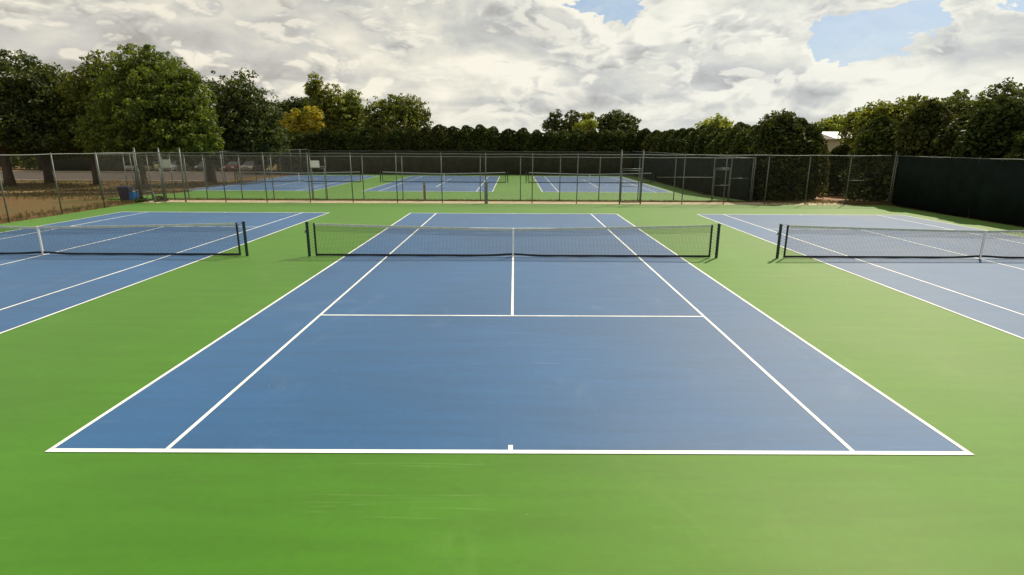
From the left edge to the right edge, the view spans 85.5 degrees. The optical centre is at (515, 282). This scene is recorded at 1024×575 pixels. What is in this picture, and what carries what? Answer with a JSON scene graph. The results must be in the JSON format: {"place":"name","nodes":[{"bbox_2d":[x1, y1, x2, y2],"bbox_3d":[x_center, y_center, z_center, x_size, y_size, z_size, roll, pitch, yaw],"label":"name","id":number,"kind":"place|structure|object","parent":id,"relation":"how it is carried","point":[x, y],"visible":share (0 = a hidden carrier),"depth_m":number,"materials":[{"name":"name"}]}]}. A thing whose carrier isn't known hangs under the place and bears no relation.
{"place":"outdoors","nodes":[
{"label":"outdoors","id":0,"kind":"place"},
{"bbox_2d":[0,171,280,180],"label":"road","id":1,"kind":"structure","parent":0,"point":[18,176],"depth_m":67.20,"materials":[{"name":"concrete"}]},
{"bbox_2d":[149,200,846,204],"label":"concrete path","id":2,"kind":"structure","parent":0,"point":[494,202],"depth_m":34.93,"materials":[{"name":"beige concrete"}]},
{"bbox_2d":[0,149,1023,227],"bbox_3d":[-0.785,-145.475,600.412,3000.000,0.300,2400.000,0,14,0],"label":"ground","id":3,"kind":"structure","parent":0,"point":[24,205],"depth_m":37.76,"materials":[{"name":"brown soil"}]},
{"bbox_2d":[9,154,38,168],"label":"shrub","id":4,"kind":"object","parent":3,"relation":"on","point":[24,160],"visible":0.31,"depth_m":82.25,"materials":[{"name":"green plant"}]},
{"bbox_2d":[0,49,81,185],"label":"broadleaf tree","id":5,"kind":"object","parent":3,"relation":"on","point":[20,120],"visible":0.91,"depth_m":48.35,"materials":[{"name":"green plant"}]},
{"bbox_2d":[8,62,84,182],"bbox_3d":[-45.166,-15.153,53.524,11.894,11.592,7.608,0,14,0],"label":"broadleaf tree","id":6,"kind":"object","parent":3,"relation":"on","point":[47,173],"visible":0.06,"depth_m":53.59,"materials":[{"name":"green plant"}]},
{"bbox_2d":[0,151,139,222],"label":"chain link fence","id":7,"kind":"object","parent":3,"relation":"on","point":[52,166],"visible":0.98,"depth_m":28.55,"materials":[{"name":"metal"}]},
{"bbox_2d":[31,49,131,184],"bbox_3d":[-39.840,-15.133,51.772,10.170,12.458,7.300,0,14,0],"label":"ash tree","id":8,"kind":"object","parent":3,"relation":"on","point":[77,101],"visible":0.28,"depth_m":49.48,"materials":[{"name":"green plant"}]},
{"bbox_2d":[37,155,154,170],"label":"chain link fence","id":9,"kind":"object","parent":3,"relation":"on","point":[70,164],"visible":0.17,"depth_m":76.79,"materials":[{"name":"metal"}]},
{"bbox_2d":[117,185,132,200],"bbox_3d":[-24.707,-5.652,35.172,0.646,0.971,0.819,-3,14,-14],"label":"trash bin","id":10,"kind":"object","parent":3,"relation":"on","point":[129,188],"visible":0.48,"depth_m":34.85,"materials":[{"name":"plastic"}]},
{"bbox_2d":[18,171,263,172],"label":"kerb","id":11,"kind":"structure","parent":3,"relation":"on","point":[105,171],"depth_m":76.28,"materials":[{"name":"concrete"}]},
{"bbox_2d":[69,43,224,189],"bbox_3d":[-30.836,-13.567,46.560,10.729,12.013,10.986,-11,18,-39],"label":"maple tree","id":12,"kind":"object","parent":3,"relation":"on","point":[151,102],"visible":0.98,"depth_m":44.34,"materials":[{"name":"green plant"}]},
{"bbox_2d":[96,149,309,197],"bbox_3d":[-26.858,-11.209,54.161,0.066,3.350,37.809,0,14,0],"label":"chain link fence","id":13,"kind":"object","parent":3,"relation":"on","point":[246,166],"visible":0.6,"depth_m":48.98,"materials":[{"name":"metal"}]},
{"bbox_2d":[198,67,295,182],"bbox_3d":[-27.847,-15.578,55.797,10.710,11.486,7.609,0,14,0],"label":"oak tree","id":14,"kind":"object","parent":3,"relation":"on","point":[248,113],"visible":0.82,"depth_m":54.66,"materials":[{"name":"green plant"}]},
{"bbox_2d":[276,131,296,172],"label":"evergreen tree","id":15,"kind":"object","parent":3,"relation":"on","point":[284,156],"visible":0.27,"depth_m":73.90,"materials":[{"name":"green plant"}]},
{"bbox_2d":[270,96,310,127],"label":"broadleaf tree","id":16,"kind":"object","parent":3,"relation":"on","point":[287,105],"visible":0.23,"depth_m":82.69,"materials":[{"name":"green plant"}]},
{"bbox_2d":[288,131,308,172],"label":"evergreen tree","id":17,"kind":"object","parent":3,"relation":"on","point":[298,135],"visible":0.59,"depth_m":73.28,"materials":[{"name":"green plant"}]},
{"bbox_2d":[279,105,326,134],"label":"autumn tree","id":18,"kind":"object","parent":3,"relation":"on","point":[292,123],"visible":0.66,"depth_m":75.83,"materials":[{"name":"yellow plant"}]},
{"bbox_2d":[297,130,318,172],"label":"evergreen tree","id":19,"kind":"object","parent":3,"relation":"on","point":[310,136],"visible":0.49,"depth_m":73.29,"materials":[{"name":"green plant"}]},
{"bbox_2d":[312,127,336,171],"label":"evergreen tree","id":20,"kind":"object","parent":3,"relation":"on","point":[324,137],"visible":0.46,"depth_m":73.03,"materials":[{"name":"green plant"}]},
{"bbox_2d":[302,71,357,132],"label":"poplar tree","id":21,"kind":"object","parent":3,"relation":"on","point":[315,93],"visible":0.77,"depth_m":78.85,"materials":[{"name":"green plant"}]},
{"bbox_2d":[329,129,351,150],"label":"evergreen tree","id":22,"kind":"object","parent":3,"relation":"on","point":[339,136],"visible":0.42,"depth_m":73.17,"materials":[{"name":"green plant"}]},
{"bbox_2d":[337,89,367,131],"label":"broadleaf tree","id":23,"kind":"object","parent":3,"relation":"on","point":[356,101],"visible":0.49,"depth_m":80.14,"materials":[{"name":"green plant"}]},
{"bbox_2d":[343,126,364,150],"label":"evergreen tree","id":24,"kind":"object","parent":3,"relation":"on","point":[353,133],"visible":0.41,"depth_m":73.11,"materials":[{"name":"green plant"}]},
{"bbox_2d":[357,126,379,150],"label":"evergreen tree","id":25,"kind":"object","parent":3,"relation":"on","point":[369,135],"visible":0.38,"depth_m":73.11,"materials":[{"name":"green plant"}]},
{"bbox_2d":[373,125,397,150],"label":"evergreen tree","id":26,"kind":"object","parent":3,"relation":"on","point":[383,133],"visible":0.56,"depth_m":73.00,"materials":[{"name":"green plant"}]},
{"bbox_2d":[358,93,433,131],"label":"bushy tree","id":27,"kind":"object","parent":3,"relation":"on","point":[400,111],"visible":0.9,"depth_m":77.05,"materials":[{"name":"green plant"}]},
{"bbox_2d":[387,127,410,151],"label":"evergreen tree","id":28,"kind":"object","parent":3,"relation":"on","point":[397,135],"visible":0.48,"depth_m":73.36,"materials":[{"name":"green plant"}]},
{"bbox_2d":[400,126,421,150],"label":"evergreen tree","id":29,"kind":"object","parent":3,"relation":"on","point":[410,133],"visible":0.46,"depth_m":73.23,"materials":[{"name":"green plant"}]},
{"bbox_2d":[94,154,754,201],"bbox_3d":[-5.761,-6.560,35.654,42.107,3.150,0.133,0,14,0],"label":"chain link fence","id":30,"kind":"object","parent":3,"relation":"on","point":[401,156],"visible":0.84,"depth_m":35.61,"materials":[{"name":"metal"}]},
{"bbox_2d":[412,126,437,151],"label":"evergreen tree","id":31,"kind":"object","parent":3,"relation":"on","point":[424,132],"visible":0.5,"depth_m":72.87,"materials":[{"name":"green plant"}]},
{"bbox_2d":[107,174,746,201],"bbox_3d":[-5.765,-9.633,54.529,41.900,0.602,37.450,0,14,0],"label":"court pad","id":32,"kind":"object","parent":3,"relation":"on","point":[506,190],"visible":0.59,"depth_m":44.12,"materials":[{"name":"green paint"}]},
{"bbox_2d":[190,175,374,190],"bbox_3d":[-22.419,-10.508,57.717,10.970,0.001,23.400,0,14,0],"label":"court surface","id":33,"kind":"object","parent":32,"relation":"on","point":[261,187],"visible":0.8,"depth_m":53.48,"materials":[{"name":"blue paint"}]},
{"bbox_2d":[234,171,362,181],"bbox_3d":[-22.441,-10.986,57.303,13.353,1.118,0.276,0,14,0],"label":"tennis net","id":34,"kind":"object","parent":32,"relation":"on","point":[301,177],"visible":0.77,"depth_m":57.39,"materials":[{"name":"black fabric"}]},
{"bbox_2d":[364,176,498,191],"bbox_3d":[-7.369,-10.447,57.751,10.970,0.001,23.400,0,14,0],"label":"court surface","id":35,"kind":"object","parent":32,"relation":"on","point":[464,186],"visible":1,"depth_m":54.28,"materials":[{"name":"blue paint"}]},
{"bbox_2d":[380,172,507,182],"bbox_3d":[-7.391,-10.925,57.337,13.353,1.118,0.276,0,14,0],"label":"tennis net","id":36,"kind":"object","parent":32,"relation":"on","point":[505,178],"visible":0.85,"depth_m":57.41,"materials":[{"name":"black fabric"}]},
{"bbox_2d":[525,172,653,182],"bbox_3d":[7.709,-10.864,57.371,13.353,1.118,0.276,0,14,0],"label":"tennis net","id":37,"kind":"object","parent":32,"relation":"on","point":[589,179],"visible":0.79,"depth_m":57.46,"materials":[{"name":"black fabric"}]},
{"bbox_2d":[535,176,672,192],"bbox_3d":[7.731,-10.386,57.784,10.970,0.001,23.400,0,14,0],"label":"court surface","id":38,"kind":"object","parent":32,"relation":"on","point":[574,188],"visible":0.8,"depth_m":53.83,"materials":[{"name":"blue paint"}]},
{"bbox_2d":[426,124,451,151],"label":"evergreen tree","id":39,"kind":"object","parent":3,"relation":"on","point":[440,132],"visible":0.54,"depth_m":72.98,"materials":[{"name":"green plant"}]},
{"bbox_2d":[441,126,463,151],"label":"evergreen tree","id":40,"kind":"object","parent":3,"relation":"on","point":[452,131],"visible":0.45,"depth_m":73.41,"materials":[{"name":"green plant"}]},
{"bbox_2d":[452,125,477,151],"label":"evergreen tree","id":41,"kind":"object","parent":3,"relation":"on","point":[464,134],"visible":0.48,"depth_m":72.95,"materials":[{"name":"green plant"}]},
{"bbox_2d":[309,150,631,174],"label":"chain link fence","id":42,"kind":"object","parent":3,"relation":"on","point":[492,166],"visible":0.79,"depth_m":72.49,"materials":[{"name":"metal"}]},
{"bbox_2d":[469,124,491,150],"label":"evergreen tree","id":43,"kind":"object","parent":3,"relation":"on","point":[479,131],"visible":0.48,"depth_m":72.92,"materials":[{"name":"green plant"}]},
{"bbox_2d":[484,126,505,150],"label":"evergreen tree","id":44,"kind":"object","parent":3,"relation":"on","point":[495,135],"visible":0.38,"depth_m":73.33,"materials":[{"name":"green plant"}]},
{"bbox_2d":[496,128,519,150],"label":"evergreen tree","id":45,"kind":"object","parent":3,"relation":"on","point":[508,135],"visible":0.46,"depth_m":73.16,"materials":[{"name":"green plant"}]},
{"bbox_2d":[0,202,1023,574],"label":"court pad","id":46,"kind":"object","parent":3,"relation":"on","point":[956,378],"visible":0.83,"depth_m":6.08,"materials":[{"name":"green paint"}]},
{"bbox_2d":[0,221,248,255],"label":"tennis net","id":47,"kind":"object","parent":46,"relation":"on","point":[39,236],"visible":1,"depth_m":17.81,"materials":[{"name":"black fabric"}]},
{"bbox_2d":[0,212,325,332],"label":"court surface","id":48,"kind":"object","parent":46,"relation":"on","point":[24,280],"visible":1,"depth_m":17.88,"materials":[{"name":"blue paint"}]},
{"bbox_2d":[0,212,326,333],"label":"court lines","id":49,"kind":"object","parent":48,"relation":"on","point":[134,266],"visible":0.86,"depth_m":17.05,"materials":[{"name":"white paint"}]},
{"bbox_2d":[56,213,963,454],"bbox_3d":[-0.069,-0.820,17.946,10.970,0.001,23.520,0,14,0],"label":"court surface","id":50,"kind":"object","parent":46,"relation":"on","point":[596,368],"visible":1,"depth_m":9.02,"materials":[{"name":"blue paint"}]},
{"bbox_2d":[45,213,973,454],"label":"court lines","id":51,"kind":"object","parent":50,"relation":"on","point":[509,450],"visible":0.91,"depth_m":6.61,"materials":[{"name":"white paint"}]},
{"bbox_2d":[304,221,720,257],"bbox_3d":[-0.091,-1.355,17.765,13.353,1.118,0.276,0,14,0],"label":"tennis net","id":52,"kind":"object","parent":46,"relation":"on","point":[513,238],"visible":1,"depth_m":17.84,"materials":[{"name":"black fabric"}]},
{"bbox_2d":[698,214,1023,338],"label":"court surface","id":53,"kind":"object","parent":46,"relation":"on","point":[996,283],"visible":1,"depth_m":17.86,"materials":[{"name":"blue paint"}]},
{"bbox_2d":[697,214,1023,338],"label":"court lines","id":54,"kind":"object","parent":53,"relation":"on","point":[891,270],"visible":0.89,"depth_m":16.63,"materials":[{"name":"white paint"}]},
{"bbox_2d":[776,224,1023,258],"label":"tennis net","id":55,"kind":"object","parent":46,"relation":"on","point":[972,255],"visible":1,"depth_m":17.87,"materials":[{"name":"black fabric"}]},
{"bbox_2d":[133,148,897,205],"bbox_3d":[0.031,-6.368,34.120,46.571,3.570,0.149,0,14,0],"label":"chain link fence","id":56,"kind":"object","parent":3,"relation":"on","point":[349,153],"visible":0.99,"depth_m":34.08,"materials":[{"name":"metal"}]},
{"bbox_2d":[513,127,532,151],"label":"evergreen tree","id":57,"kind":"object","parent":3,"relation":"on","point":[524,137],"visible":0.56,"depth_m":73.14,"materials":[{"name":"green plant"}]},
{"bbox_2d":[528,129,546,151],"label":"evergreen tree","id":58,"kind":"object","parent":3,"relation":"on","point":[537,137],"visible":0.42,"depth_m":73.63,"materials":[{"name":"green plant"}]},
{"bbox_2d":[540,130,560,151],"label":"evergreen tree","id":59,"kind":"object","parent":3,"relation":"on","point":[548,142],"visible":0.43,"depth_m":73.31,"materials":[{"name":"green plant"}]},
{"bbox_2d":[540,109,567,132],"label":"broadleaf tree","id":60,"kind":"object","parent":3,"relation":"on","point":[553,123],"visible":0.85,"depth_m":87.63,"materials":[{"name":"green plant"}]},
{"bbox_2d":[553,129,576,151],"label":"evergreen tree","id":61,"kind":"object","parent":3,"relation":"on","point":[564,136],"visible":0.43,"depth_m":73.23,"materials":[{"name":"green plant"}]},
{"bbox_2d":[562,109,581,133],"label":"broadleaf tree","id":62,"kind":"object","parent":3,"relation":"on","point":[573,120],"visible":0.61,"depth_m":87.58,"materials":[{"name":"green plant"}]},
{"bbox_2d":[566,129,587,151],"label":"evergreen tree","id":63,"kind":"object","parent":3,"relation":"on","point":[576,138],"visible":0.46,"depth_m":73.24,"materials":[{"name":"green plant"}]},
{"bbox_2d":[572,118,597,135],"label":"broadleaf tree","id":64,"kind":"object","parent":3,"relation":"on","point":[586,126],"visible":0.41,"depth_m":83.94,"materials":[{"name":"green plant"}]},
{"bbox_2d":[577,111,596,130],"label":"broadleaf tree","id":65,"kind":"object","parent":3,"relation":"on","point":[587,116],"visible":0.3,"depth_m":87.40,"materials":[{"name":"green plant"}]},
{"bbox_2d":[580,128,602,151],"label":"evergreen tree","id":66,"kind":"object","parent":3,"relation":"on","point":[591,141],"visible":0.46,"depth_m":73.34,"materials":[{"name":"green plant"}]},
{"bbox_2d":[590,129,615,151],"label":"evergreen tree","id":67,"kind":"object","parent":3,"relation":"on","point":[605,137],"visible":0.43,"depth_m":73.33,"materials":[{"name":"green plant"}]},
{"bbox_2d":[595,109,641,133],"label":"broadleaf tree","id":68,"kind":"object","parent":3,"relation":"on","point":[614,120],"visible":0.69,"depth_m":87.11,"materials":[{"name":"green plant"}]},
{"bbox_2d":[609,130,632,151],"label":"evergreen tree","id":69,"kind":"object","parent":3,"relation":"on","point":[620,136],"visible":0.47,"depth_m":73.35,"materials":[{"name":"green plant"}]},
{"bbox_2d":[621,128,642,152],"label":"evergreen tree","id":70,"kind":"object","parent":3,"relation":"on","point":[632,136],"visible":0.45,"depth_m":73.06,"materials":[{"name":"green plant"}]},
{"bbox_2d":[632,128,651,151],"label":"evergreen tree","id":71,"kind":"object","parent":3,"relation":"on","point":[644,132],"visible":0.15,"depth_m":73.21,"materials":[{"name":"green plant"}]},
{"bbox_2d":[641,129,660,152],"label":"evergreen tree","id":72,"kind":"object","parent":3,"relation":"on","point":[647,145],"visible":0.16,"depth_m":68.86,"materials":[{"name":"green plant"}]},
{"bbox_2d":[649,130,666,151],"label":"evergreen tree","id":73,"kind":"object","parent":3,"relation":"on","point":[655,143],"visible":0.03,"depth_m":65.18,"materials":[{"name":"green plant"}]},
{"bbox_2d":[656,129,675,152],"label":"evergreen tree","id":74,"kind":"object","parent":3,"relation":"on","point":[663,138],"visible":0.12,"depth_m":62.87,"materials":[{"name":"green plant"}]},
{"bbox_2d":[666,128,686,153],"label":"evergreen tree","id":75,"kind":"object","parent":3,"relation":"on","point":[677,132],"visible":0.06,"depth_m":58.58,"materials":[{"name":"green plant"}]},
{"bbox_2d":[672,127,694,152],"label":"evergreen tree","id":76,"kind":"object","parent":3,"relation":"on","point":[684,134],"visible":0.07,"depth_m":56.43,"materials":[{"name":"green plant"}]},
{"bbox_2d":[631,151,755,201],"bbox_3d":[15.320,-10.967,54.174,0.107,3.350,38.013,0,14,0],"label":"chain link fence","id":77,"kind":"object","parent":3,"relation":"on","point":[704,169],"visible":0.74,"depth_m":45.71,"materials":[{"name":"metal"}]},
{"bbox_2d":[683,124,707,154],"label":"evergreen tree","id":78,"kind":"object","parent":3,"relation":"on","point":[693,137],"visible":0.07,"depth_m":51.86,"materials":[{"name":"green plant"}]},
{"bbox_2d":[693,125,718,155],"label":"evergreen tree","id":79,"kind":"object","parent":3,"relation":"on","point":[701,140],"visible":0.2,"depth_m":49.64,"materials":[{"name":"green plant"}]},
{"bbox_2d":[694,113,733,128],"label":"broadleaf tree","id":80,"kind":"object","parent":3,"relation":"on","point":[717,122],"visible":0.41,"depth_m":74.05,"materials":[{"name":"green plant"}]},
{"bbox_2d":[702,127,725,155],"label":"evergreen tree","id":81,"kind":"object","parent":3,"relation":"on","point":[711,136],"visible":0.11,"depth_m":47.73,"materials":[{"name":"green plant"}]},
{"bbox_2d":[705,127,731,156],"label":"evergreen tree","id":82,"kind":"object","parent":3,"relation":"on","point":[715,149],"visible":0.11,"depth_m":45.37,"materials":[{"name":"green plant"}]},
{"bbox_2d":[719,121,750,156],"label":"evergreen tree","id":83,"kind":"object","parent":3,"relation":"on","point":[730,136],"visible":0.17,"depth_m":43.25,"materials":[{"name":"green plant"}]},
{"bbox_2d":[726,124,757,157],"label":"evergreen tree","id":84,"kind":"object","parent":3,"relation":"on","point":[739,141],"visible":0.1,"depth_m":41.34,"materials":[{"name":"green plant"}]},
{"bbox_2d":[740,122,770,198],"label":"evergreen tree","id":85,"kind":"object","parent":3,"relation":"on","point":[753,138],"visible":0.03,"depth_m":39.62,"materials":[{"name":"green plant"}]},
{"bbox_2d":[746,123,797,200],"bbox_3d":[17.533,-8.158,37.490,3.332,5.600,3.637,-3,14,-15],"label":"evergreen tree","id":86,"kind":"object","parent":3,"relation":"on","point":[771,153],"visible":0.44,"depth_m":36.65,"materials":[{"name":"green plant"}]},
{"bbox_2d":[756,109,801,123],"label":"broadleaf tree","id":87,"kind":"object","parent":3,"relation":"on","point":[774,114],"visible":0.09,"depth_m":59.05,"materials":[{"name":"green plant"}]},
{"bbox_2d":[748,114,814,201],"bbox_3d":[17.985,-8.333,37.462,4.310,5.962,3.934,1,14,4],"label":"evergreen tree","id":88,"kind":"object","parent":3,"relation":"on","point":[791,127],"visible":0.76,"depth_m":36.45,"materials":[{"name":"green plant"}]},
{"bbox_2d":[790,117,823,199],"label":"evergreen tree","id":89,"kind":"object","parent":3,"relation":"on","point":[811,134],"visible":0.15,"depth_m":37.26,"materials":[{"name":"green plant"}]},
{"bbox_2d":[802,122,830,198],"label":"evergreen tree","id":90,"kind":"object","parent":3,"relation":"on","point":[824,147],"visible":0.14,"depth_m":38.85,"materials":[{"name":"green plant"}]},
{"bbox_2d":[814,114,849,131],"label":"broadleaf tree","id":91,"kind":"object","parent":3,"relation":"on","point":[832,123],"visible":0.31,"depth_m":76.00,"materials":[{"name":"green plant"}]},
{"bbox_2d":[818,127,854,194],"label":"evergreen tree","id":92,"kind":"object","parent":3,"relation":"on","point":[843,149],"visible":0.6,"depth_m":44.51,"materials":[{"name":"green plant"}]},
{"bbox_2d":[822,132,862,174],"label":"white roofed building","id":93,"kind":"structure","parent":3,"relation":"on","point":[831,138],"depth_m":69.25,"materials":[{"name":"metal"}]},
{"bbox_2d":[836,106,862,169],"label":"broadleaf tree","id":94,"kind":"object","parent":3,"relation":"on","point":[850,116],"visible":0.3,"depth_m":51.83,"materials":[{"name":"green plant"}]},
{"bbox_2d":[837,115,900,201],"bbox_3d":[24.210,-8.202,37.158,3.833,5.873,4.183,-12,19,-41],"label":"evergreen tree","id":95,"kind":"object","parent":3,"relation":"on","point":[875,135],"visible":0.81,"depth_m":36.48,"materials":[{"name":"green plant"}]},
{"bbox_2d":[849,99,902,142],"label":"broadleaf tree","id":96,"kind":"object","parent":3,"relation":"on","point":[865,117],"visible":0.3,"depth_m":43.60,"materials":[{"name":"green plant"}]},
{"bbox_2d":[875,98,958,201],"bbox_3d":[25.549,-8.020,34.607,4.119,6.707,3.760,-4,15,-17],"label":"evergreen tree","id":97,"kind":"object","parent":3,"relation":"on","point":[922,124],"visible":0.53,"depth_m":33.80,"materials":[{"name":"green plant"}]},
{"bbox_2d":[885,93,950,121],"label":"broadleaf tree","id":98,"kind":"object","parent":3,"relation":"on","point":[908,105],"visible":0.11,"depth_m":42.30,"materials":[{"name":"green plant"}]},
{"bbox_2d":[925,113,972,158],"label":"evergreen tree","id":99,"kind":"object","parent":3,"relation":"on","point":[946,141],"visible":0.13,"depth_m":31.73,"materials":[{"name":"green plant"}]},
{"bbox_2d":[889,155,1023,226],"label":"chain link fence","id":100,"kind":"object","parent":3,"relation":"on","point":[985,189],"visible":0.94,"depth_m":28.71,"materials":[{"name":"fabric"}]},
{"bbox_2d":[938,77,1023,121],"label":"broadleaf tree","id":101,"kind":"object","parent":3,"relation":"on","point":[958,105],"visible":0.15,"depth_m":39.22,"materials":[{"name":"green plant"}]},
{"bbox_2d":[949,95,1023,160],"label":"evergreen tree","id":102,"kind":"object","parent":3,"relation":"on","point":[993,128],"visible":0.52,"depth_m":28.63,"materials":[{"name":"green plant"}]},
{"bbox_2d":[999,130,1023,160],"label":"evergreen tree","id":103,"kind":"object","parent":3,"relation":"on","point":[1018,144],"visible":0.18,"depth_m":27.01,"materials":[{"name":"green plant"}]},
{"bbox_2d":[0,0,1023,133],"label":"sky","id":104,"kind":"structure","parent":0,"point":[501,64],"materials":[{"name":"white"}]},
{"bbox_2d":[792,197,872,202],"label":"dirt path","id":105,"kind":"structure","parent":0,"point":[826,198],"depth_m":39.61,"materials":[{"name":"brown soil"}]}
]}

